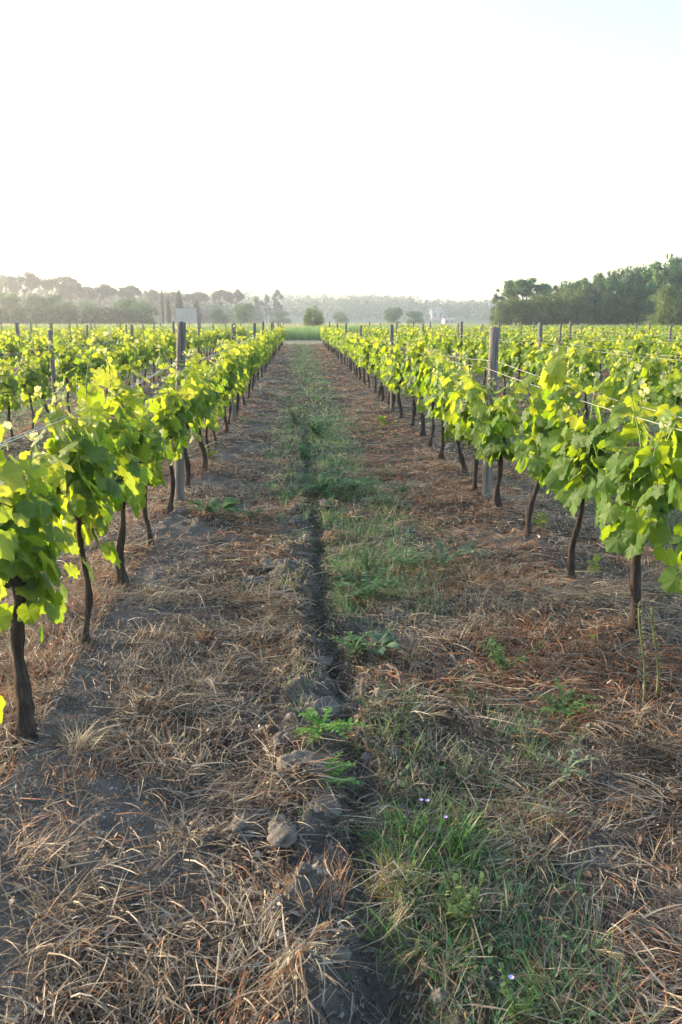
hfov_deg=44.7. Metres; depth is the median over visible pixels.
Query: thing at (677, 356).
trellis wire
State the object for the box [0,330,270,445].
trellis wire
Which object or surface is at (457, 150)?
sky
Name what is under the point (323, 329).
vine foliage
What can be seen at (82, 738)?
dry tuft
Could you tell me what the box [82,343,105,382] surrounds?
grapevine
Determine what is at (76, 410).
trellis wire
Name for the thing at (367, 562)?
leafy weed
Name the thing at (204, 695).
dry straw
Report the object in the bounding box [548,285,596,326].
tamarisk bush
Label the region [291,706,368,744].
weed
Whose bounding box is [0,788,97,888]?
dry tuft
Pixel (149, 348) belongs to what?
grapevine
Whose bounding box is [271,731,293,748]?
soil clod
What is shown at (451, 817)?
grass tuft
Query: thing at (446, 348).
grapevine
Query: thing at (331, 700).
soil clod
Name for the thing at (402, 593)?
green grass
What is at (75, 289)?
umbrella pine
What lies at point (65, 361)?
grapevine
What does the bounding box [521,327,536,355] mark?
grapevine
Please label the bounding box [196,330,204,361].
grapevine
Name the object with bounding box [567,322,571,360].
vineyard post
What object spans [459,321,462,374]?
vineyard post
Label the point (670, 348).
grapevine
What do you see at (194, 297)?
umbrella pine
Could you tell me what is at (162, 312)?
cypress
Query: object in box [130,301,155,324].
round tree
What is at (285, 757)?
soil clod
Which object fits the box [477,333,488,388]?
grapevine
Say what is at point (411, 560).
weed
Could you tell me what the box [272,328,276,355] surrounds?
grapevine
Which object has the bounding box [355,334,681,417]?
trellis wire
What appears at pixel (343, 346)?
grapevine
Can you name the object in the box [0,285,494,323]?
woods
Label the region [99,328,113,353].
grapevine
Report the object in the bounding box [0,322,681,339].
meadow grass
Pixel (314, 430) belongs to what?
leafy weed
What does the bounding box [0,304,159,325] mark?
hedge
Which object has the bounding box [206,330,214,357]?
grapevine
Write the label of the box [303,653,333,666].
soil clod
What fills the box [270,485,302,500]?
weed
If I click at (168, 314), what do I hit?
cypress
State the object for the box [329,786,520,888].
grass tuft
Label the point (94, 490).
grapevine
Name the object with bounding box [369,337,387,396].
grapevine
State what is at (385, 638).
weed
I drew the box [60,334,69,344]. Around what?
grapevine
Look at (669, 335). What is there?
vineyard post
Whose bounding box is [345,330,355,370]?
grapevine
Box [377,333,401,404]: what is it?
grapevine
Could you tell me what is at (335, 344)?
grapevine
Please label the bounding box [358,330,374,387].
grapevine
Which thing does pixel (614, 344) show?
grapevine
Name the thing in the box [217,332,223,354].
grapevine
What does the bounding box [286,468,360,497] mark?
weed
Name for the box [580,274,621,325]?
broadleaf tree
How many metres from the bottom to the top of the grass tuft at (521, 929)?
0.119 m
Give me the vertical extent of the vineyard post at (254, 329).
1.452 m
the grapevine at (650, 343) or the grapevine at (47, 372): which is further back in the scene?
the grapevine at (650, 343)
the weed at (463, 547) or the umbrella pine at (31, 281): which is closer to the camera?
the weed at (463, 547)
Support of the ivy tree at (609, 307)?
on the ground at (380, 992)
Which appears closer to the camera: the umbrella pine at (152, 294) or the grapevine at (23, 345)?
the grapevine at (23, 345)
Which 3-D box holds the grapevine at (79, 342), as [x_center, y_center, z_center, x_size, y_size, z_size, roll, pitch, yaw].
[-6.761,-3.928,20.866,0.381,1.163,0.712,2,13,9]
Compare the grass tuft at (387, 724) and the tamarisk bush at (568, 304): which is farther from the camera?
the tamarisk bush at (568, 304)
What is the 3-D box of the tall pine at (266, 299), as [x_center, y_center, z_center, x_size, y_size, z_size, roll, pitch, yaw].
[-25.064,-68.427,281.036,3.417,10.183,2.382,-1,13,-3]
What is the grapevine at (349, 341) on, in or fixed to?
on the ground at (380, 992)
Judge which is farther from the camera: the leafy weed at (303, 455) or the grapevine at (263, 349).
the grapevine at (263, 349)
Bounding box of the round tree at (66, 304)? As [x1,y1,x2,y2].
[55,300,77,322]
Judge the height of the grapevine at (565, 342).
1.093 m
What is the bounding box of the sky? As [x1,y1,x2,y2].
[0,0,681,310]
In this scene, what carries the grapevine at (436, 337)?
on the ground at (380, 992)
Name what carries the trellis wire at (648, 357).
attached to the vineyard post at (540, 325)
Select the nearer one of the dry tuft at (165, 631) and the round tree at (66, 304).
the dry tuft at (165, 631)
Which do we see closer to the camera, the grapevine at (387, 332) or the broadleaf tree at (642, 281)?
the grapevine at (387, 332)
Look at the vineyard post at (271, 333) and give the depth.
27.57 m
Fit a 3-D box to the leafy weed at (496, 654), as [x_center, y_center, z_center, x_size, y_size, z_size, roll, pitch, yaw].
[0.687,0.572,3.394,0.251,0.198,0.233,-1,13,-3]
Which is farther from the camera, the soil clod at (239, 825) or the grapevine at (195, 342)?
the grapevine at (195, 342)
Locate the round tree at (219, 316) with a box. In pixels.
[208,307,229,324]
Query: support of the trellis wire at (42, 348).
attached to the vineyard post at (199, 334)
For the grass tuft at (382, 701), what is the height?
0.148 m
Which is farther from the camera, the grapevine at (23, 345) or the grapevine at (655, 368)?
the grapevine at (23, 345)
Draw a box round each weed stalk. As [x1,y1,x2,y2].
[634,601,649,708]
[648,604,662,699]
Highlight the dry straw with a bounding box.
[0,343,681,1023]
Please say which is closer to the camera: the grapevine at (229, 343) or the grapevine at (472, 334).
the grapevine at (229, 343)
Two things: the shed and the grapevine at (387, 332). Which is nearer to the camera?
the grapevine at (387, 332)
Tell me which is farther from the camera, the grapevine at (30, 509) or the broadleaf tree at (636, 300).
the broadleaf tree at (636, 300)
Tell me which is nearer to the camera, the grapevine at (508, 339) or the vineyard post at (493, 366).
the vineyard post at (493, 366)
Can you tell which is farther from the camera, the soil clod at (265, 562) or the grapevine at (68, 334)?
the grapevine at (68, 334)
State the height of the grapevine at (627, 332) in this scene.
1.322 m
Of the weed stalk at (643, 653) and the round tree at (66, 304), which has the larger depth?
the round tree at (66, 304)
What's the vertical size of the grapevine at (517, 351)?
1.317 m
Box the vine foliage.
[0,323,681,350]
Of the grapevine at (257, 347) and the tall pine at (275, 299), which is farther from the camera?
the tall pine at (275, 299)
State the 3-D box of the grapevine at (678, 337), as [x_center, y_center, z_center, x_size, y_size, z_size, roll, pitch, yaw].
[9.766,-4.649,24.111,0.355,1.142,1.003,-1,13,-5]
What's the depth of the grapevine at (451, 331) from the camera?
33.50 m
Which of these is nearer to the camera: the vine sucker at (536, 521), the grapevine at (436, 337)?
the vine sucker at (536, 521)
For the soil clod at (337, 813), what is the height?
0.056 m
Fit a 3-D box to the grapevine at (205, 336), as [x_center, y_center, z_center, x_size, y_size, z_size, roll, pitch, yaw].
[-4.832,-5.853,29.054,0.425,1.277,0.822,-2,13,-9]
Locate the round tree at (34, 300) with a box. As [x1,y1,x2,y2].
[22,291,50,322]
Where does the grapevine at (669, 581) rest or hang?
on the ground at (380, 992)
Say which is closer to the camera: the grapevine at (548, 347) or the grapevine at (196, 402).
the grapevine at (196, 402)
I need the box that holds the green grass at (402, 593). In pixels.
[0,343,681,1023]
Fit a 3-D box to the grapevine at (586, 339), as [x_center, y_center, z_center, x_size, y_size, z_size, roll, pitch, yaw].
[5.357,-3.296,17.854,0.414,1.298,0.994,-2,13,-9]
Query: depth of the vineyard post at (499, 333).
25.58 m
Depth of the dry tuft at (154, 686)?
3.11 m
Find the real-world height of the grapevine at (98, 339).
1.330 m
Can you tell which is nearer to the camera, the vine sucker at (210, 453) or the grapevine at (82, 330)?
the vine sucker at (210, 453)
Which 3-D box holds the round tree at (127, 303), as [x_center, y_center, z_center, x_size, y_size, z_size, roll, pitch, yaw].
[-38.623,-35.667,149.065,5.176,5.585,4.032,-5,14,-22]
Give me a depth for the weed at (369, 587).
4.28 m
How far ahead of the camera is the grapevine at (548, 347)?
20.44 m
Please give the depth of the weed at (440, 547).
4.84 m
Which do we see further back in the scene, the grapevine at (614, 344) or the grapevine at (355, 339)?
the grapevine at (614, 344)
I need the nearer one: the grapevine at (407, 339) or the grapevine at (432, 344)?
the grapevine at (432, 344)
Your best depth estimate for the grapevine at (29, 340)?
25.09 m
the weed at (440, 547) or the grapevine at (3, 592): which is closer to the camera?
the grapevine at (3, 592)
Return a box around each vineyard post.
[15,322,21,370]
[48,330,59,420]
[130,324,136,388]
[172,321,175,358]
[175,321,185,501]
[198,322,200,361]
[231,323,236,421]
[253,323,256,386]
[262,322,264,372]
[270,323,272,360]
[344,323,346,362]
[358,325,361,375]
[389,324,394,408]
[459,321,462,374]
[481,326,498,500]
[498,322,500,347]
[538,322,542,400]
[558,324,561,351]
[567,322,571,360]
[666,325,671,377]
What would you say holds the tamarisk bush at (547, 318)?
on the ground at (380, 992)
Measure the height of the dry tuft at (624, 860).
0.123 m
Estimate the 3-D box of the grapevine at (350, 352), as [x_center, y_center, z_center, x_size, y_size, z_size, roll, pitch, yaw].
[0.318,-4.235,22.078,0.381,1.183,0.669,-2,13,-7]
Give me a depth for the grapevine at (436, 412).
8.18 m
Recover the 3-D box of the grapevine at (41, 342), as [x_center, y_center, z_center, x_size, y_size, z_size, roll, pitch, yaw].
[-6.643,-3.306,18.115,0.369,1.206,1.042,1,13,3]
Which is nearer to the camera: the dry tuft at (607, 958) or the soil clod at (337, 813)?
the dry tuft at (607, 958)
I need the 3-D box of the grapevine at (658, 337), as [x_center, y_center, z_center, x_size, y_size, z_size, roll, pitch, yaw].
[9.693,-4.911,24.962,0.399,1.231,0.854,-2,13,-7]
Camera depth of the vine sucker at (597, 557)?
4.68 m
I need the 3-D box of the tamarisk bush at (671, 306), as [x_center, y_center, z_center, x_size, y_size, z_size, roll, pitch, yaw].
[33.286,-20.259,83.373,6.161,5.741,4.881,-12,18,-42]
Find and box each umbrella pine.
[0,270,44,318]
[0,274,11,308]
[40,275,81,298]
[57,282,84,301]
[83,283,117,307]
[118,284,141,299]
[146,289,157,316]
[155,291,183,304]
[183,292,209,303]
[211,289,231,308]
[228,288,243,322]
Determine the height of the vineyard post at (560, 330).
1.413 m
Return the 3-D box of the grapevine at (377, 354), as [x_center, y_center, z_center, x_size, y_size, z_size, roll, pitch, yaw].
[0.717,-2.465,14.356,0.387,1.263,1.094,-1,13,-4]
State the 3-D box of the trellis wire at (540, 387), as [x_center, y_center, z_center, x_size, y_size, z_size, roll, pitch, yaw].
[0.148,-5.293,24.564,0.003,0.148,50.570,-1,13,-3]
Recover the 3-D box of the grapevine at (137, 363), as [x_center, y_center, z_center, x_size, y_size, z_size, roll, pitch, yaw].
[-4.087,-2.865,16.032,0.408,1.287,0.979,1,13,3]
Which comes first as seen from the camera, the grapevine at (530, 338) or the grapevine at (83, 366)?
the grapevine at (83, 366)
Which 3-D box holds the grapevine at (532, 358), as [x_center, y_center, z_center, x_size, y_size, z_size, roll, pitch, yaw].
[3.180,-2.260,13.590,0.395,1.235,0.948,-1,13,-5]
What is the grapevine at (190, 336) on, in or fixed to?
on the ground at (380, 992)
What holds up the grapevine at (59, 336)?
on the ground at (380, 992)
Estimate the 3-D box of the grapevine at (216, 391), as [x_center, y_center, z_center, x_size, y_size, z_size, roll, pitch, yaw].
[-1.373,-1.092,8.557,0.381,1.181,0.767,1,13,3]
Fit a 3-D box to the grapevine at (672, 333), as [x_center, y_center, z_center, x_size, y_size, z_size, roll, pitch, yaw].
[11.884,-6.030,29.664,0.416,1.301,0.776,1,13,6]
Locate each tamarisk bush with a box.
[488,298,514,325]
[499,296,537,325]
[520,289,565,326]
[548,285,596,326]
[640,282,681,326]
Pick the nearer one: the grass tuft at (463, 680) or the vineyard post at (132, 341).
the grass tuft at (463, 680)
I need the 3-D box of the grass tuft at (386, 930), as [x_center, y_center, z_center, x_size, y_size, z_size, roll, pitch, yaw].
[0.179,0.956,1.981,0.361,0.142,0.410,1,13,2]
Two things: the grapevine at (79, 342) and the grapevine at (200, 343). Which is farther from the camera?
the grapevine at (200, 343)
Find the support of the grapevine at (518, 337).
on the ground at (380, 992)
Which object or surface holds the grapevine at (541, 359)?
on the ground at (380, 992)
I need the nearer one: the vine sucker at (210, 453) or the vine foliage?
the vine sucker at (210, 453)
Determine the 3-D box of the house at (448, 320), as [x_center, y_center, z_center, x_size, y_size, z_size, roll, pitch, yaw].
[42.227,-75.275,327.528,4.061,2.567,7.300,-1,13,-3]
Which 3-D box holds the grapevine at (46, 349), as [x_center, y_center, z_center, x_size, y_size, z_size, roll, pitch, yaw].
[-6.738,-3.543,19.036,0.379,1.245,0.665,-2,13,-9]
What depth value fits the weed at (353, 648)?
3.52 m
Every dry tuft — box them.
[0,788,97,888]
[0,849,158,1005]
[43,707,115,759]
[101,673,179,720]
[120,619,172,645]
[131,796,224,872]
[185,496,212,516]
[192,626,207,641]
[206,774,244,802]
[255,660,314,684]
[269,844,362,924]
[319,531,337,542]
[512,906,681,1023]
[517,809,594,852]
[588,828,681,890]
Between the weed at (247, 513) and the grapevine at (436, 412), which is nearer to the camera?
the weed at (247, 513)
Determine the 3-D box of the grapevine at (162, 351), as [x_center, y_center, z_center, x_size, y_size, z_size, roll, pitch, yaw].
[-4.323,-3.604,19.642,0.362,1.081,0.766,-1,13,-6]
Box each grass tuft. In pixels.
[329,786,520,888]
[333,697,440,764]
[338,672,446,727]
[340,539,377,559]
[340,838,446,910]
[340,861,488,990]
[409,864,574,999]
[414,785,497,835]
[437,666,489,700]
[503,736,554,776]
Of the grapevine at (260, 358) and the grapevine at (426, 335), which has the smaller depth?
the grapevine at (260, 358)
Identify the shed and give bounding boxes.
[175,308,196,323]
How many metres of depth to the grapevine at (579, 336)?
25.58 m
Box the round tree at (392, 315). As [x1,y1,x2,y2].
[382,307,403,323]
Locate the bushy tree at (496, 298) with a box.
[489,289,516,320]
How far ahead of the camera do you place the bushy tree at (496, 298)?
115.50 m
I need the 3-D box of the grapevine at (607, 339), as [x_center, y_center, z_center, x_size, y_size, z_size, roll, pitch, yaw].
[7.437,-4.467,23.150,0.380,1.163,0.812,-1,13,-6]
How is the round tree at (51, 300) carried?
on the ground at (380, 992)
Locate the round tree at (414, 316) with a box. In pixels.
[405,309,425,323]
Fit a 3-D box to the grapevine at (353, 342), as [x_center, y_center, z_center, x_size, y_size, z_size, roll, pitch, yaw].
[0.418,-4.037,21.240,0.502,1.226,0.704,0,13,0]
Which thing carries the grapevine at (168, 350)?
on the ground at (380, 992)
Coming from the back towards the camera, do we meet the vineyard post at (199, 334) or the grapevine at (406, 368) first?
the vineyard post at (199, 334)
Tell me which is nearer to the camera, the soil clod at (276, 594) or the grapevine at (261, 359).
the soil clod at (276, 594)
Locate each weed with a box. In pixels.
[188,497,241,511]
[232,505,272,517]
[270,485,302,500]
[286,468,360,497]
[287,442,319,461]
[289,407,306,425]
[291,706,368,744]
[305,751,362,795]
[307,419,330,436]
[327,567,420,604]
[328,631,383,659]
[330,479,377,491]
[337,775,364,795]
[344,631,399,654]
[356,537,382,573]
[361,493,394,502]
[380,535,500,566]
[382,550,438,567]
[383,481,416,493]
[394,798,429,846]
[433,533,496,560]
[441,869,483,926]
[443,811,474,850]
[477,634,545,671]
[498,962,541,1023]
[528,747,602,778]
[531,679,601,720]
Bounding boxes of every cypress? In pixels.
[160,289,164,323]
[165,296,171,323]
[174,290,183,319]
[194,301,201,323]
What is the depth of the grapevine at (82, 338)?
30.36 m
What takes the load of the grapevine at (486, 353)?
on the ground at (380, 992)
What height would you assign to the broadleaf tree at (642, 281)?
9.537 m
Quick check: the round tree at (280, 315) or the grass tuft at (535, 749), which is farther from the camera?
the round tree at (280, 315)
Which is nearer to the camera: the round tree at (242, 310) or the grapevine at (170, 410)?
the grapevine at (170, 410)
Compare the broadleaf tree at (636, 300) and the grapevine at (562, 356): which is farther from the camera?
the broadleaf tree at (636, 300)
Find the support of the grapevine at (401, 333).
on the ground at (380, 992)
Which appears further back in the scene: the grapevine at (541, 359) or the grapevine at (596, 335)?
the grapevine at (596, 335)
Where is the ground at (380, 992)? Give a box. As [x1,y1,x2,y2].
[0,308,681,1023]
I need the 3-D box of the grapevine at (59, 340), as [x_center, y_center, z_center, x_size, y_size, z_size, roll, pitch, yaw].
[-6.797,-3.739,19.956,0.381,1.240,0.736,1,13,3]
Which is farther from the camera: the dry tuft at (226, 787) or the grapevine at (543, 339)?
the grapevine at (543, 339)
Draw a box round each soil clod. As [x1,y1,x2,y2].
[220,810,264,843]
[239,575,263,585]
[257,558,284,572]
[266,591,288,601]
[267,813,298,847]
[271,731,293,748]
[276,749,323,776]
[302,793,342,821]
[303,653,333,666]
[305,696,341,717]
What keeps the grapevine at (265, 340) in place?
on the ground at (380, 992)
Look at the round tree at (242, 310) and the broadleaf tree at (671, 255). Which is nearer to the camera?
the broadleaf tree at (671, 255)
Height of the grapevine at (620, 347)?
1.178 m
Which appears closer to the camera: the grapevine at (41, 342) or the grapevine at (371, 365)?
the grapevine at (371, 365)
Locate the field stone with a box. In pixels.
[199,678,217,688]
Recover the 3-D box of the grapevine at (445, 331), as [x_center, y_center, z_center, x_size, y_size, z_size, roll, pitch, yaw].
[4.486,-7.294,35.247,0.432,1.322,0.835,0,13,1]
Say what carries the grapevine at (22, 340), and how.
on the ground at (380, 992)
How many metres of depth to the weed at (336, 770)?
2.63 m
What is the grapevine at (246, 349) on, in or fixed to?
on the ground at (380, 992)
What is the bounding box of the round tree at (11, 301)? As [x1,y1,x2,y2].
[0,289,22,323]
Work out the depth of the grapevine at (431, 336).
23.96 m
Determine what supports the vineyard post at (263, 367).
on the ground at (380, 992)
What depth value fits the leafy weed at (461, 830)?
2.29 m
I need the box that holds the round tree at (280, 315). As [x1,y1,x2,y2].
[267,310,291,323]
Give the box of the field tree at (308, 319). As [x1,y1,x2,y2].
[301,306,325,326]
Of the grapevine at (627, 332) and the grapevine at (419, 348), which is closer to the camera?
the grapevine at (419, 348)
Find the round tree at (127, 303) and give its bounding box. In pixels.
[112,298,136,323]
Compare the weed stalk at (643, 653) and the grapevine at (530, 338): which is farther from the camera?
the grapevine at (530, 338)
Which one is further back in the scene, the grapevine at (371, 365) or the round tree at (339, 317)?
the round tree at (339, 317)
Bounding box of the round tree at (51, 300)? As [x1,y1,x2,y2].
[41,293,63,322]
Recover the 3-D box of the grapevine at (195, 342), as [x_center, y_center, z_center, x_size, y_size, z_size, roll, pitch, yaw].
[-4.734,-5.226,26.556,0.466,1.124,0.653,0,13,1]
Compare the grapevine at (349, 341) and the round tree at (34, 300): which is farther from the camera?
the round tree at (34, 300)
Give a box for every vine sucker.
[205,443,217,456]
[375,415,388,425]
[531,512,551,529]
[586,553,600,573]
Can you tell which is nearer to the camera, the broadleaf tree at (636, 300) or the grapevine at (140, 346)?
the grapevine at (140, 346)
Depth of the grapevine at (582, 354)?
10.89 m
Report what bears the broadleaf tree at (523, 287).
on the ground at (380, 992)
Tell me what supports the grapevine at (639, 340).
on the ground at (380, 992)
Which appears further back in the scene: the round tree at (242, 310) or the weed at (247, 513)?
the round tree at (242, 310)
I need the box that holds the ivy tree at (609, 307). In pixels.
[596,277,626,325]
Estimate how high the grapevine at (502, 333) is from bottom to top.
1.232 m
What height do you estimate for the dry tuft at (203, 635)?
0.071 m
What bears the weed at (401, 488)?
on the ground at (380, 992)
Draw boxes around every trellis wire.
[0,327,237,362]
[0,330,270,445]
[0,333,261,442]
[1,331,203,362]
[338,331,681,430]
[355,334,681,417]
[372,327,681,371]
[373,328,673,369]
[412,326,681,339]
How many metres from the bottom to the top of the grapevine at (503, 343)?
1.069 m
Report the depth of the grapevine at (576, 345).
18.75 m
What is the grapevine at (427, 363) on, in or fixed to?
on the ground at (380, 992)
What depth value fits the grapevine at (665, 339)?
19.64 m
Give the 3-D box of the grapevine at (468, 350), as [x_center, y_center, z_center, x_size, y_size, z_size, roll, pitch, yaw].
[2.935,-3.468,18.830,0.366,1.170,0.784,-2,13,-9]
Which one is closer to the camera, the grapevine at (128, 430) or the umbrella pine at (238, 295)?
the grapevine at (128, 430)
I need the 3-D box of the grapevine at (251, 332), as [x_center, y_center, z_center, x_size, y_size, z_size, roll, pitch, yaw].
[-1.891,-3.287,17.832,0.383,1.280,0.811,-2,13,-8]
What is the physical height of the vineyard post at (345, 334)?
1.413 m
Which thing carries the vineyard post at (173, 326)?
on the ground at (380, 992)
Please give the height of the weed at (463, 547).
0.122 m
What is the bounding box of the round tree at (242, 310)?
[233,302,255,323]
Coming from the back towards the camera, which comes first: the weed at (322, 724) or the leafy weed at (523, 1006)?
the weed at (322, 724)
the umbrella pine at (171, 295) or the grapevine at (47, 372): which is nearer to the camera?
the grapevine at (47, 372)
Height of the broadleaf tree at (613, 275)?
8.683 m
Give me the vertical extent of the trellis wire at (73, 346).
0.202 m
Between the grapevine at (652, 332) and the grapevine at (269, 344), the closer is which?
the grapevine at (269, 344)
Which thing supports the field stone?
on the ground at (380, 992)
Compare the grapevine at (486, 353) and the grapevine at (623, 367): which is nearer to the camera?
the grapevine at (623, 367)
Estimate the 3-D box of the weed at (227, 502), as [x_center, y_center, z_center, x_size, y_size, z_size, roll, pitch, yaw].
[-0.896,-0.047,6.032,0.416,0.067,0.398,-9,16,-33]
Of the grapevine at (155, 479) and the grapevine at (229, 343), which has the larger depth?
the grapevine at (229, 343)
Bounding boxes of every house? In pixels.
[429,307,443,319]
[442,318,454,323]
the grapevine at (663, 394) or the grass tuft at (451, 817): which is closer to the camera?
the grass tuft at (451, 817)
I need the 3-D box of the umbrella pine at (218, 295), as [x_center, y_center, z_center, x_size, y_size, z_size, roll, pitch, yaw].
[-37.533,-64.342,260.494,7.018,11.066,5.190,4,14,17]
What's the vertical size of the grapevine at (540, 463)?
1.286 m
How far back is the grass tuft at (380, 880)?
2.13 m
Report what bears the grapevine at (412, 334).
on the ground at (380, 992)
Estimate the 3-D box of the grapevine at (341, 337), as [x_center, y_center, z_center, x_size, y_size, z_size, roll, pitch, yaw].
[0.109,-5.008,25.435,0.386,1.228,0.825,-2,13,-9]
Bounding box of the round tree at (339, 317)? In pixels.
[333,311,349,323]
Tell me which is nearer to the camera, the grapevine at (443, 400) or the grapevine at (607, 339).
the grapevine at (443, 400)
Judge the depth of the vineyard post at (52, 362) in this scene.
11.28 m
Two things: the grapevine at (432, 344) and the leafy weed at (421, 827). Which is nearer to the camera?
the leafy weed at (421, 827)
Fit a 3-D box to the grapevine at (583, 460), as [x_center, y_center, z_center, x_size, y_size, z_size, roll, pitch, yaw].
[1.256,-0.211,4.352,0.425,1.404,0.938,-1,13,-3]
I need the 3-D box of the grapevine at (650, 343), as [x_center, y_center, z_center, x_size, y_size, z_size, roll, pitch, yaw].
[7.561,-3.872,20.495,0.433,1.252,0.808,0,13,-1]
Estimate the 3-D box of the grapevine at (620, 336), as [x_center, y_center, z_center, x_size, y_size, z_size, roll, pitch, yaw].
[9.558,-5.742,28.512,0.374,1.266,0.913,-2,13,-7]
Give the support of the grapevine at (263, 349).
on the ground at (380, 992)
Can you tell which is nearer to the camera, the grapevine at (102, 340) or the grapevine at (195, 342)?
the grapevine at (102, 340)
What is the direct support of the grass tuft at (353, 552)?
on the ground at (380, 992)
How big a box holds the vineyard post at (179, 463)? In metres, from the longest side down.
1.483 x 0.090 x 0.085 m
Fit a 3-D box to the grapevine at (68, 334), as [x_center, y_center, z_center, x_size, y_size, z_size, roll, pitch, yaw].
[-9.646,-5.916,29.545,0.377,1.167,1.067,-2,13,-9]
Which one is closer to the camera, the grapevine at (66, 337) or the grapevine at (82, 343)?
the grapevine at (82, 343)
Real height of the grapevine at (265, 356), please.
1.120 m
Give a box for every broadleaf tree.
[500,278,551,321]
[543,285,562,308]
[552,278,583,324]
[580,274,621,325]
[597,269,617,310]
[615,260,640,324]
[621,284,656,326]
[625,263,653,322]
[628,255,681,322]
[664,253,672,273]
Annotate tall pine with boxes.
[253,297,262,318]
[262,294,270,322]
[272,289,283,311]
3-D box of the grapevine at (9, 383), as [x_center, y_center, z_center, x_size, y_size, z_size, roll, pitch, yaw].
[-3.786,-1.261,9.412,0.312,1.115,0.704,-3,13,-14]
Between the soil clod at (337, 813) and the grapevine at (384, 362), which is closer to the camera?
the soil clod at (337, 813)
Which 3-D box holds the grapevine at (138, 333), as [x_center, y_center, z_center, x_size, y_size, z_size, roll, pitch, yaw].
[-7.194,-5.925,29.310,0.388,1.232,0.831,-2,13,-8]
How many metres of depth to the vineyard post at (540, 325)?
13.10 m
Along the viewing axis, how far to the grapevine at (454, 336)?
32.58 m
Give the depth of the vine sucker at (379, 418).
11.26 m
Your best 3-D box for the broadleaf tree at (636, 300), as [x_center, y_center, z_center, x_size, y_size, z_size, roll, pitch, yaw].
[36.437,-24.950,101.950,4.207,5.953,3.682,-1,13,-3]
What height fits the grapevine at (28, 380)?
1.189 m
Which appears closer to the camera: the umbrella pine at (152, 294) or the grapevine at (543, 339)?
the grapevine at (543, 339)
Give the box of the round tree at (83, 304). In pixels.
[75,300,103,320]
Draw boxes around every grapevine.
[0,324,23,368]
[0,351,20,443]
[0,421,79,749]
[0,578,6,723]
[13,342,45,431]
[15,331,28,344]
[15,335,31,365]
[21,335,56,413]
[23,328,41,344]
[23,332,45,363]
[26,327,37,339]
[28,333,122,647]
[40,335,55,381]
[53,325,81,412]
[53,329,63,341]
[53,332,65,354]
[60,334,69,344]
[61,332,81,354]
[63,330,73,343]
[71,328,84,342]
[71,329,85,357]
[71,344,93,388]
[79,326,85,344]
[80,329,157,588]
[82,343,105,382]
[86,334,117,396]
[88,328,101,355]
[97,330,106,349]
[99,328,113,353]
[108,326,121,356]
[112,336,132,385]
[119,330,141,386]
[119,379,166,547]
[132,332,147,385]
[134,326,142,339]
[135,339,153,384]
[144,329,161,381]
[145,344,203,512]
[150,336,165,378]
[158,331,170,375]
[164,331,176,372]
[165,348,209,488]
[171,338,219,470]
[185,331,194,358]
[188,333,198,352]
[190,329,203,362]
[192,348,224,451]
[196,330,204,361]
[197,327,207,359]
[201,345,227,444]
[205,328,211,358]
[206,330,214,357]
[209,325,217,354]
[209,334,239,433]
[212,324,242,424]
[215,327,224,346]
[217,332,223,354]
[222,332,246,417]
[237,339,249,411]
[238,332,262,391]
[242,336,262,387]
[242,340,253,405]
[243,334,259,399]
[246,330,259,375]
[248,330,263,390]
[257,328,267,371]
[257,348,265,382]
[259,331,271,371]
[259,334,269,376]
[269,326,278,356]
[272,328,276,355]
[328,329,334,354]
[331,326,341,357]
[334,328,342,359]
[335,325,344,361]
[339,331,345,364]
[341,328,352,366]
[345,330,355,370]
[346,331,356,371]
[346,335,357,376]
[348,332,365,374]
[351,331,360,379]
[354,334,369,382]
[356,332,371,385]
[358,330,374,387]
[366,340,383,392]
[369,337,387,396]
[371,332,388,401]
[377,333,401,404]
[380,341,403,411]
[384,327,388,343]
[386,328,410,420]
[396,328,407,353]
[397,342,420,426]
[400,327,409,358]
[404,328,416,346]
[405,332,433,436]
[408,328,418,347]
[412,331,449,446]
[422,327,432,343]
[422,329,434,348]
[423,349,459,458]
[428,333,436,349]
[432,349,471,476]
[433,331,446,353]
[438,331,454,359]
[440,349,495,492]
[442,324,451,338]
[449,326,459,353]
[452,329,459,354]
[452,332,468,360]
[459,361,527,511]
[462,333,479,368]
[466,330,473,343]
[470,329,480,357]
[474,330,486,350]
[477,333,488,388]
[480,330,488,349]
[484,339,503,371]
[498,345,513,394]
[499,336,509,349]
[501,329,508,339]
[504,325,521,349]
[508,329,535,398]
[512,348,580,535]
[513,331,526,347]
[520,336,544,403]
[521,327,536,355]
[534,331,550,352]
[534,341,561,401]
[537,335,651,585]
[544,328,557,344]
[544,334,556,350]
[546,342,576,387]
[553,331,565,345]
[558,333,573,358]
[564,337,583,378]
[567,333,604,419]
[569,330,584,346]
[577,328,607,359]
[587,326,602,343]
[587,333,614,387]
[591,362,681,636]
[600,332,616,369]
[601,335,635,429]
[602,335,628,370]
[609,332,626,354]
[613,326,627,346]
[619,329,651,391]
[621,327,634,342]
[624,331,668,444]
[639,329,656,362]
[647,328,658,362]
[647,335,666,376]
[648,351,681,424]
[653,338,681,381]
[656,331,673,350]
[658,478,681,593]
[664,339,681,363]
[671,326,680,339]
[672,335,681,345]
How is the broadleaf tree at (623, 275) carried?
on the ground at (380, 992)
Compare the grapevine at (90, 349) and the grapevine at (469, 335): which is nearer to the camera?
the grapevine at (90, 349)
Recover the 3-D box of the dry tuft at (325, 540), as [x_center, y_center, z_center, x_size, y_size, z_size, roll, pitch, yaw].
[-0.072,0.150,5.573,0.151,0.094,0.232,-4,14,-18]
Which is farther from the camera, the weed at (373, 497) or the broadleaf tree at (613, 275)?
the broadleaf tree at (613, 275)

